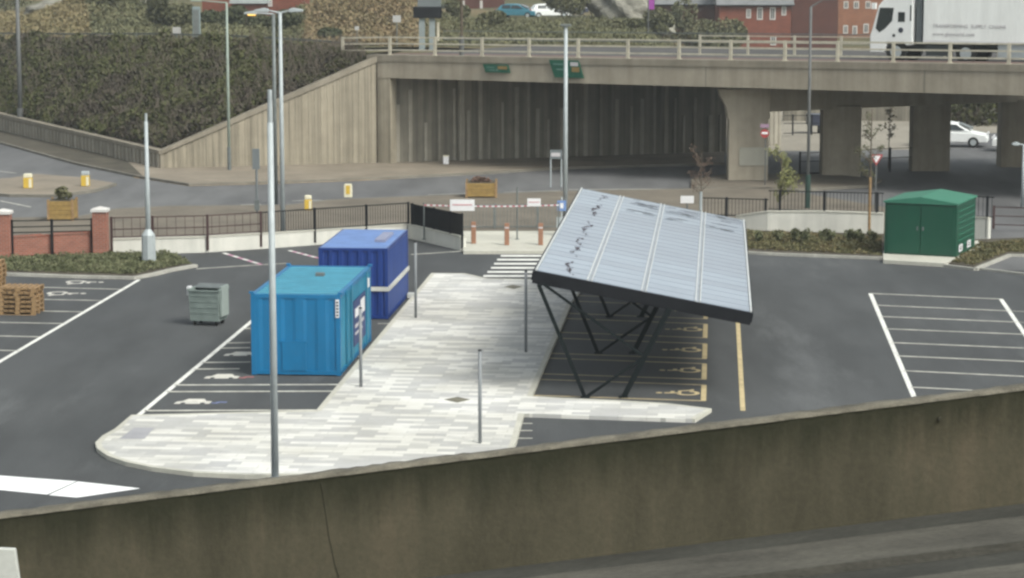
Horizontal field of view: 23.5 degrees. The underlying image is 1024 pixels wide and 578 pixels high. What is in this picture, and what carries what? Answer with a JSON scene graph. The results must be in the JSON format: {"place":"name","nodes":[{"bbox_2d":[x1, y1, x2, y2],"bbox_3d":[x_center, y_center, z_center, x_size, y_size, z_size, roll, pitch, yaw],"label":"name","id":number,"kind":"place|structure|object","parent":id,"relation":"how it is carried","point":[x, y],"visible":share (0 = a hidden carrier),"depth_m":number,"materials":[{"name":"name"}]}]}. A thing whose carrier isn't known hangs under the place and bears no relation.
{"place":"outdoors","nodes":[
{"label":"outdoors","id":0,"kind":"place"},
{"bbox_2d":[0,131,141,175],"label":"verge","id":1,"kind":"structure","parent":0,"point":[82,156],"depth_m":137.15,"materials":[{"name":"concrete"}]},
{"bbox_2d":[15,0,23,116],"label":"street lamp","id":2,"kind":"object","parent":1,"relation":"on","point":[19,89],"visible":0.75,"depth_m":150.01,"materials":[{"name":"metal"}]},
{"bbox_2d":[0,44,262,148],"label":"embankment","id":3,"kind":"structure","parent":0,"point":[151,144],"depth_m":137.86,"materials":[{"name":"soil"}]},
{"bbox_2d":[0,26,367,147],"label":"bank scrub","id":4,"kind":"object","parent":3,"relation":"on","point":[197,107],"visible":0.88,"depth_m":140.14,"materials":[{"name":"plant"}]},
{"bbox_2d":[0,0,684,48],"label":"hills","id":5,"kind":"structure","parent":0,"point":[476,12],"depth_m":237.59,"materials":[{"name":"plant"}]},
{"bbox_2d":[0,0,93,39],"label":"buff grass","id":6,"kind":"structure","parent":5,"relation":"on","point":[8,20],"depth_m":207.50,"materials":[{"name":"plant"}]},
{"bbox_2d":[145,0,193,26],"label":"broadleaf tree","id":7,"kind":"object","parent":5,"relation":"on","point":[175,13],"visible":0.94,"depth_m":203.20,"materials":[{"name":"green plant"}]},
{"bbox_2d":[85,0,305,43],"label":"olive scrub","id":8,"kind":"object","parent":5,"relation":"on","point":[133,23],"visible":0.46,"depth_m":200.81,"materials":[{"name":"green plant"}]},
{"bbox_2d":[220,4,266,26],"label":"bush","id":9,"kind":"object","parent":5,"relation":"on","point":[235,13],"visible":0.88,"depth_m":198.54,"materials":[{"name":"green plant"}]},
{"bbox_2d":[202,0,309,15],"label":"brick building","id":10,"kind":"structure","parent":5,"relation":"on","point":[275,5],"depth_m":234.53,"materials":[{"name":"red brick"}]},
{"bbox_2d":[262,9,303,30],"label":"bush","id":11,"kind":"object","parent":5,"relation":"on","point":[290,18],"visible":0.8,"depth_m":193.39,"materials":[{"name":"green plant"}]},
{"bbox_2d":[300,0,418,47],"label":"tan scrub","id":12,"kind":"object","parent":5,"relation":"on","point":[314,24],"visible":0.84,"depth_m":199.96,"materials":[{"name":"plant"}]},
{"bbox_2d":[475,9,506,27],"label":"bush","id":13,"kind":"object","parent":5,"relation":"on","point":[493,17],"visible":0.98,"depth_m":210.44,"materials":[{"name":"green plant"}]},
{"bbox_2d":[494,4,535,16],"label":"parked car","id":14,"kind":"object","parent":5,"relation":"on","point":[516,9],"visible":0.72,"depth_m":247.75,"materials":[{"name":"blue paint"}]},
{"bbox_2d":[425,11,669,47],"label":"roadside grass","id":15,"kind":"structure","parent":5,"relation":"on","point":[578,24],"depth_m":201.16,"materials":[{"name":"green plant"}]},
{"bbox_2d":[542,0,591,17],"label":"broadleaf tree","id":16,"kind":"object","parent":5,"relation":"on","point":[564,6],"visible":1,"depth_m":232.93,"materials":[{"name":"green plant"}]},
{"bbox_2d":[587,0,656,19],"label":"rock outcrop","id":17,"kind":"object","parent":5,"relation":"on","point":[619,8],"visible":0.3,"depth_m":232.43,"materials":[{"name":"stone"}]},
{"bbox_2d":[611,17,646,28],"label":"bush","id":18,"kind":"object","parent":5,"relation":"on","point":[627,22],"visible":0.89,"depth_m":213.62,"materials":[{"name":"green plant"}]},
{"bbox_2d":[642,6,675,38],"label":"bush","id":19,"kind":"object","parent":5,"relation":"on","point":[660,20],"visible":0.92,"depth_m":223.25,"materials":[{"name":"green plant"}]},
{"bbox_2d":[665,0,697,45],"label":"broadleaf tree","id":20,"kind":"object","parent":5,"relation":"on","point":[676,13],"visible":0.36,"depth_m":238.50,"materials":[{"name":"green plant"}]},
{"bbox_2d":[683,18,741,46],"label":"broadleaf tree","id":21,"kind":"object","parent":5,"relation":"on","point":[705,26],"visible":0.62,"depth_m":234.36,"materials":[{"name":"green plant"}]},
{"bbox_2d":[713,17,747,46],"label":"broadleaf tree","id":22,"kind":"object","parent":5,"relation":"on","point":[737,26],"visible":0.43,"depth_m":236.43,"materials":[{"name":"green plant"}]},
{"bbox_2d":[367,51,387,52],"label":"approach ground","id":23,"kind":"structure","parent":0,"point":[375,51],"depth_m":153.02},
{"bbox_2d":[0,33,353,44],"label":"crash barrier","id":24,"kind":"object","parent":23,"relation":"on","point":[63,34],"visible":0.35,"depth_m":147.82,"materials":[{"name":"metal"}]},
{"bbox_2d":[366,51,443,62],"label":"bridge approach fill","id":25,"kind":"object","parent":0,"point":[393,52],"visible":0.05,"depth_m":167.62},
{"bbox_2d":[413,0,441,49],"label":"roadside kiosk","id":26,"kind":"object","parent":25,"relation":"on","point":[431,10],"visible":0.98,"depth_m":168.73,"materials":[{"name":"black metal"}]},
{"bbox_2d":[129,152,723,182],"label":"pavement","id":27,"kind":"structure","parent":0,"point":[247,173],"depth_m":128.66,"materials":[{"name":"concrete"}]},
{"bbox_2d":[190,0,230,169],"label":"street lamp","id":28,"kind":"object","parent":27,"relation":"on","point":[228,111],"visible":0.86,"depth_m":126.63,"materials":[{"name":"metal"}]},
{"bbox_2d":[160,56,377,167],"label":"wing wall","id":29,"kind":"structure","parent":27,"relation":"on","point":[330,119],"depth_m":130.10,"materials":[{"name":"concrete"}]},
{"bbox_2d":[376,63,726,162],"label":"bridge abutment","id":30,"kind":"object","parent":27,"relation":"on","point":[429,120],"visible":0.86,"depth_m":134.12,"materials":[{"name":"concrete"}]},
{"bbox_2d":[12,187,884,250],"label":"pavement","id":31,"kind":"structure","parent":0,"point":[670,197],"depth_m":107.94,"materials":[{"name":"concrete"}]},
{"bbox_2d":[47,186,77,220],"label":"timber planter","id":32,"kind":"object","parent":31,"relation":"on","point":[58,207],"visible":0.99,"depth_m":104.34,"materials":[{"name":"wood"}]},
{"bbox_2d":[254,8,302,230],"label":"lamp column","id":33,"kind":"structure","parent":31,"relation":"on","point":[282,176],"depth_m":96.51,"materials":[{"name":"metal"}]},
{"bbox_2d":[465,176,496,197],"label":"timber planter","id":34,"kind":"object","parent":31,"relation":"on","point":[477,186],"visible":1,"depth_m":113.61,"materials":[{"name":"wood"}]},
{"bbox_2d":[463,231,554,253],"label":"paved entrance strip","id":35,"kind":"structure","parent":31,"relation":"on","point":[489,242],"depth_m":96.58,"materials":[{"name":"concrete"}]},
{"bbox_2d":[462,203,556,228],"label":"metal railing","id":36,"kind":"object","parent":31,"relation":"on","point":[494,226],"visible":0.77,"depth_m":101.52,"materials":[{"name":"metal"}]},
{"bbox_2d":[561,24,570,216],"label":"lamp column","id":37,"kind":"structure","parent":31,"relation":"on","point":[565,159],"depth_m":102.86,"materials":[{"name":"metal"}]},
{"bbox_2d":[765,144,802,201],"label":"young tree","id":38,"kind":"object","parent":31,"relation":"on","point":[785,181],"visible":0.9,"depth_m":104.21,"materials":[{"name":"green plant"}]},
{"bbox_2d":[805,0,825,207],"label":"street lamp","id":39,"kind":"object","parent":31,"relation":"on","point":[807,181],"visible":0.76,"depth_m":108.72,"materials":[{"name":"metal"}]},
{"bbox_2d":[0,239,1023,510],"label":"car park surface","id":40,"kind":"object","parent":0,"point":[814,337],"visible":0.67,"depth_m":71.89,"materials":[{"name":"asphalt"}]},
{"bbox_2d":[0,208,12,256],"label":"brick pillar","id":41,"kind":"structure","parent":40,"relation":"on","point":[5,229],"depth_m":92.55,"materials":[{"name":"red brick"}]},
{"bbox_2d":[13,231,90,255],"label":"brick wall","id":42,"kind":"structure","parent":40,"relation":"on","point":[33,244],"depth_m":93.28,"materials":[{"name":"brick"}]},
{"bbox_2d":[11,218,92,254],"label":"metal railing","id":43,"kind":"object","parent":42,"relation":"on","point":[51,226],"visible":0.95,"depth_m":93.15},
{"bbox_2d":[0,476,138,497],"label":"give way bar","id":44,"kind":"object","parent":40,"relation":"on","point":[40,486],"visible":1,"depth_m":54.20,"materials":[{"name":"white paint"}]},
{"bbox_2d":[90,206,109,252],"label":"brick pillar","id":45,"kind":"structure","parent":40,"relation":"on","point":[100,223],"depth_m":93.29,"materials":[{"name":"red brick"}]},
{"bbox_2d":[7,252,192,275],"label":"bed soil","id":46,"kind":"structure","parent":40,"relation":"on","point":[93,273],"depth_m":88.39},
{"bbox_2d":[0,249,190,273],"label":"ground cover","id":47,"kind":"object","parent":46,"relation":"on","point":[134,260],"visible":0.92,"depth_m":90.53,"materials":[{"name":"green plant"}]},
{"bbox_2d":[142,113,155,262],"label":"lamp column","id":48,"kind":"structure","parent":46,"relation":"on","point":[148,245],"depth_m":90.84,"materials":[{"name":"metal"}]},
{"bbox_2d":[7,264,197,279],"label":"kerb","id":49,"kind":"structure","parent":40,"relation":"on","point":[160,272],"depth_m":87.82,"materials":[{"name":"concrete"}]},
{"bbox_2d":[187,283,228,325],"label":"wheeled bin","id":50,"kind":"object","parent":40,"relation":"on","point":[208,301],"visible":1,"depth_m":76.72,"materials":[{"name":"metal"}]},
{"bbox_2d":[267,90,279,476],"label":"lamp column","id":51,"kind":"structure","parent":40,"relation":"on","point":[273,358],"depth_m":53.94,"materials":[{"name":"metal"}]},
{"bbox_2d":[249,263,371,375],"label":"shipping container","id":52,"kind":"object","parent":40,"relation":"on","point":[317,317],"visible":0.91,"depth_m":68.01,"materials":[{"name":"metal"}]},
{"bbox_2d":[280,341,306,370],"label":"hatch door","id":53,"kind":"structure","parent":52,"relation":"in","point":[293,352],"depth_m":67.96,"materials":[{"name":"blue paint"}]},
{"bbox_2d":[318,229,413,318],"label":"shipping container","id":54,"kind":"object","parent":40,"relation":"on","point":[384,253],"visible":0.73,"depth_m":78.40,"materials":[{"name":"metal"}]},
{"bbox_2d":[101,273,704,472],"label":"paved island","id":55,"kind":"structure","parent":40,"relation":"on","point":[420,368],"depth_m":62.83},
{"bbox_2d":[478,349,481,442],"bbox_3d":[-0.762,2.554,58.359,0.090,2.255,0.086,0,8,0],"label":"sign post","id":56,"kind":"object","parent":55,"relation":"on","point":[479,395],"visible":1,"depth_m":58.33,"materials":[{"name":"metal"}]},
{"bbox_2d":[95,273,711,478],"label":"island kerb","id":57,"kind":"structure","parent":40,"relation":"on","point":[103,452],"depth_m":62.03,"materials":[{"name":"concrete"}]},
{"bbox_2d":[0,251,1023,438],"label":"bay lines","id":58,"kind":"object","parent":40,"relation":"on","point":[522,423],"visible":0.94,"depth_m":70.84,"materials":[{"name":"white paint"}]},
{"bbox_2d":[0,280,1023,414],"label":"bay edge line","id":59,"kind":"object","parent":40,"relation":"on","point":[882,322],"visible":0.73,"depth_m":73.65,"materials":[{"name":"white paint"}]},
{"bbox_2d":[483,255,541,276],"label":"zebra crossing","id":60,"kind":"object","parent":40,"relation":"on","point":[513,267],"visible":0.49,"depth_m":90.43,"materials":[{"name":"white paint"}]},
{"bbox_2d":[534,295,744,410],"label":"yellow bay lines","id":61,"kind":"object","parent":40,"relation":"on","point":[740,372],"visible":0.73,"depth_m":70.18,"materials":[{"name":"paint"}]},
{"bbox_2d":[531,188,752,397],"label":"solar canopy","id":62,"kind":"object","parent":40,"relation":"on","point":[647,254],"visible":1,"depth_m":70.96,"materials":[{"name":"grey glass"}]},
{"bbox_2d":[748,251,975,270],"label":"kerb","id":63,"kind":"structure","parent":40,"relation":"on","point":[847,257],"depth_m":93.15,"materials":[{"name":"concrete"}]},
{"bbox_2d":[883,240,979,266],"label":"kiosk plinth","id":64,"kind":"structure","parent":40,"relation":"on","point":[922,260],"depth_m":91.66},
{"bbox_2d":[883,189,977,256],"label":"substation kiosk","id":65,"kind":"object","parent":64,"relation":"on","point":[938,222],"visible":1,"depth_m":92.78,"materials":[{"name":"metal"}]},
{"bbox_2d":[887,204,919,252],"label":"door","id":66,"kind":"structure","parent":65,"relation":"in","point":[903,221],"depth_m":92.92,"materials":[{"name":"metal"}]},
{"bbox_2d":[920,205,953,254],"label":"door","id":67,"kind":"structure","parent":65,"relation":"in","point":[937,222],"depth_m":92.42,"materials":[{"name":"metal"}]},
{"bbox_2d":[949,237,1023,266],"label":"bed soil by kiosk","id":68,"kind":"structure","parent":40,"relation":"on","point":[983,262],"depth_m":93.72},
{"bbox_2d":[952,238,1023,264],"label":"ground cover","id":69,"kind":"object","parent":68,"relation":"on","point":[996,248],"visible":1,"depth_m":94.16,"materials":[{"name":"green plant"}]},
{"bbox_2d":[0,133,1023,238],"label":"road","id":70,"kind":"structure","parent":0,"point":[977,170],"depth_m":120.99,"materials":[{"name":"asphalt"}]},
{"bbox_2d":[0,174,111,194],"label":"traffic island","id":71,"kind":"structure","parent":70,"relation":"on","point":[45,184],"depth_m":119.78,"materials":[{"name":"concrete"}]},
{"bbox_2d":[0,141,141,178],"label":"kerb","id":72,"kind":"structure","parent":70,"relation":"on","point":[73,162],"depth_m":132.12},
{"bbox_2d":[0,112,165,167],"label":"bank wall","id":73,"kind":"structure","parent":70,"relation":"on","point":[128,151],"depth_m":139.62,"materials":[{"name":"concrete"}]},
{"bbox_2d":[113,223,406,252],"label":"concrete wall","id":74,"kind":"structure","parent":70,"relation":"on","point":[217,243],"depth_m":95.33,"materials":[{"name":"concrete"}]},
{"bbox_2d":[110,211,261,250],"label":"metal railing","id":75,"kind":"object","parent":74,"relation":"on","point":[207,227],"visible":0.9,"depth_m":94.59,"materials":[{"name":"black metal"}]},
{"bbox_2d":[262,202,409,242],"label":"metal railing","id":76,"kind":"object","parent":74,"relation":"on","point":[366,216],"visible":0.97,"depth_m":97.72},
{"bbox_2d":[244,11,277,204],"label":"lamp column","id":77,"kind":"structure","parent":70,"relation":"on","point":[274,109],"depth_m":111.17,"materials":[{"name":"metal"}]},
{"bbox_2d":[13,187,756,217],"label":"kerb","id":78,"kind":"structure","parent":70,"relation":"on","point":[364,198],"depth_m":113.28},
{"bbox_2d":[142,162,724,185],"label":"kerb","id":79,"kind":"structure","parent":70,"relation":"on","point":[423,176],"depth_m":124.77,"materials":[{"name":"concrete"}]},
{"bbox_2d":[407,224,466,250],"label":"concrete wall","id":80,"kind":"structure","parent":70,"relation":"on","point":[441,238],"depth_m":97.02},
{"bbox_2d":[410,203,463,247],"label":"metal railing","id":81,"kind":"object","parent":80,"relation":"on","point":[435,219],"visible":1,"depth_m":97.05,"materials":[{"name":"metal"}]},
{"bbox_2d":[736,210,883,233],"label":"concrete wall","id":82,"kind":"structure","parent":70,"relation":"on","point":[811,220],"depth_m":100.54,"materials":[{"name":"concrete"}]},
{"bbox_2d":[768,190,883,212],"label":"metal railing","id":83,"kind":"object","parent":82,"relation":"on","point":[825,202],"visible":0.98,"depth_m":100.56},
{"bbox_2d":[717,88,1023,179],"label":"bridge pier","id":84,"kind":"structure","parent":70,"relation":"on","point":[748,111],"depth_m":124.44,"materials":[{"name":"concrete"}]},
{"bbox_2d":[366,46,1023,95],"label":"road bridge","id":85,"kind":"structure","parent":84,"relation":"on","point":[956,76],"depth_m":121.34,"materials":[{"name":"concrete"}]},
{"bbox_2d":[549,60,583,77],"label":"direction sign","id":86,"kind":"object","parent":85,"relation":"attached to","point":[574,68],"visible":0.86,"depth_m":124.53,"materials":[{"name":"metal"}]},
{"bbox_2d":[443,31,870,44],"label":"bridge railing","id":87,"kind":"object","parent":85,"relation":"on","point":[638,32],"visible":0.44,"depth_m":140.92,"materials":[{"name":"metal"}]},
{"bbox_2d":[341,36,1023,63],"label":"bridge railing","id":88,"kind":"object","parent":85,"relation":"on","point":[679,53],"visible":0.98,"depth_m":121.28,"materials":[{"name":"beige paint"}]},
{"bbox_2d":[698,35,999,57],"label":"bridge railing","id":89,"kind":"object","parent":85,"relation":"on","point":[749,36],"visible":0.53,"depth_m":128.37,"materials":[{"name":"beige paint"}]},
{"bbox_2d":[870,0,1023,60],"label":"articulated lorry","id":90,"kind":"object","parent":85,"relation":"on","point":[976,21],"visible":1,"depth_m":117.71,"materials":[{"name":"white paint"}]},
{"bbox_2d":[950,121,988,147],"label":"parked car","id":91,"kind":"object","parent":70,"relation":"on","point":[961,132],"visible":0.46,"depth_m":142.24,"materials":[{"name":"white paint"}]},
{"bbox_2d":[975,216,990,238],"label":"utility cabinet","id":92,"kind":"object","parent":70,"relation":"on","point":[982,226],"depth_m":98.94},
{"bbox_2d":[365,38,978,107],"bbox_3d":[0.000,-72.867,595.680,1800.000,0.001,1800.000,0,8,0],"label":"ground","id":93,"kind":"structure","parent":0,"point":[859,46],"depth_m":273.21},
{"bbox_2d":[654,0,714,45],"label":"terraced house","id":94,"kind":"structure","parent":93,"relation":"on","point":[706,9],"depth_m":266.41,"materials":[{"name":"brick"}]},
{"bbox_2d":[712,0,794,47],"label":"terraced house","id":95,"kind":"structure","parent":93,"relation":"on","point":[764,16],"depth_m":260.58,"materials":[{"name":"brick"}]},
{"bbox_2d":[791,0,837,47],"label":"apartment block","id":96,"kind":"structure","parent":93,"relation":"on","point":[824,17],"depth_m":270.55,"materials":[{"name":"brick"}]},
{"bbox_2d":[837,0,882,36],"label":"apartment block","id":97,"kind":"structure","parent":93,"relation":"on","point":[856,16],"depth_m":298.34,"materials":[{"name":"orange brick"}]},
{"bbox_2d":[428,504,1023,577],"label":"ramp gutter","id":98,"kind":"object","parent":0,"point":[774,540],"visible":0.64,"depth_m":22.36,"materials":[{"name":"concrete"}]},
{"bbox_2d":[0,383,1023,577],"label":"ramp parapet","id":99,"kind":"structure","parent":98,"relation":"on","point":[781,473],"depth_m":22.50,"materials":[{"name":"concrete"}]},
{"bbox_2d":[0,547,19,577],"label":"white board","id":100,"kind":"object","parent":99,"relation":"attached to","point":[9,566],"visible":1,"depth_m":21.12,"materials":[{"name":"metal"}]},
{"bbox_2d":[526,516,1023,577],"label":"ramp ledge","id":101,"kind":"object","parent":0,"point":[912,546],"visible":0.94,"depth_m":21.45,"materials":[{"name":"concrete"}]},
{"bbox_2d":[691,174,877,188],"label":"bridge footway","id":102,"kind":"structure","parent":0,"point":[817,180],"depth_m":121.26,"materials":[{"name":"concrete"}]},
{"bbox_2d":[748,232,884,256],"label":"planting bed soil","id":103,"kind":"structure","parent":0,"point":[809,252],"depth_m":94.32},
{"bbox_2d":[746,228,882,254],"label":"ground cover","id":104,"kind":"object","parent":103,"relation":"on","point":[872,247],"visible":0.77,"depth_m":95.98,"materials":[{"name":"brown plant"}]},
{"bbox_2d":[854,112,884,230],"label":"young tree","id":105,"kind":"object","parent":103,"relation":"on","point":[870,177],"visible":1,"depth_m":98.02,"materials":[{"name":"brown plant"}]},
{"bbox_2d":[726,111,996,150],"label":"gravel yard","id":106,"kind":"structure","parent":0,"point":[798,142],"depth_m":151.00,"materials":[{"name":"gravel"}]},
{"bbox_2d":[768,111,781,145],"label":"wing wall","id":107,"kind":"structure","parent":106,"relation":"on","point":[774,136],"depth_m":143.30,"materials":[{"name":"concrete"}]},
{"bbox_2d":[783,106,909,120],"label":"yard wall","id":108,"kind":"structure","parent":106,"relation":"on","point":[901,113],"depth_m":163.00,"materials":[{"name":"concrete"}]},
{"bbox_2d":[951,103,997,126],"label":"yard scrub","id":109,"kind":"object","parent":106,"relation":"on","point":[970,113],"visible":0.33,"depth_m":158.87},
{"bbox_2d":[799,550,1023,577],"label":"ramp roadway","id":110,"kind":"structure","parent":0,"point":[956,564],"depth_m":20.92,"materials":[{"name":"asphalt"}]},
{"bbox_2d":[905,563,1023,577],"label":"ramp inner kerb","id":111,"kind":"structure","parent":110,"relation":"on","point":[1011,571],"depth_m":20.30,"materials":[{"name":"concrete"}]},
{"bbox_2d":[985,257,1023,269],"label":"side path","id":112,"kind":"structure","parent":0,"point":[1013,263],"depth_m":91.24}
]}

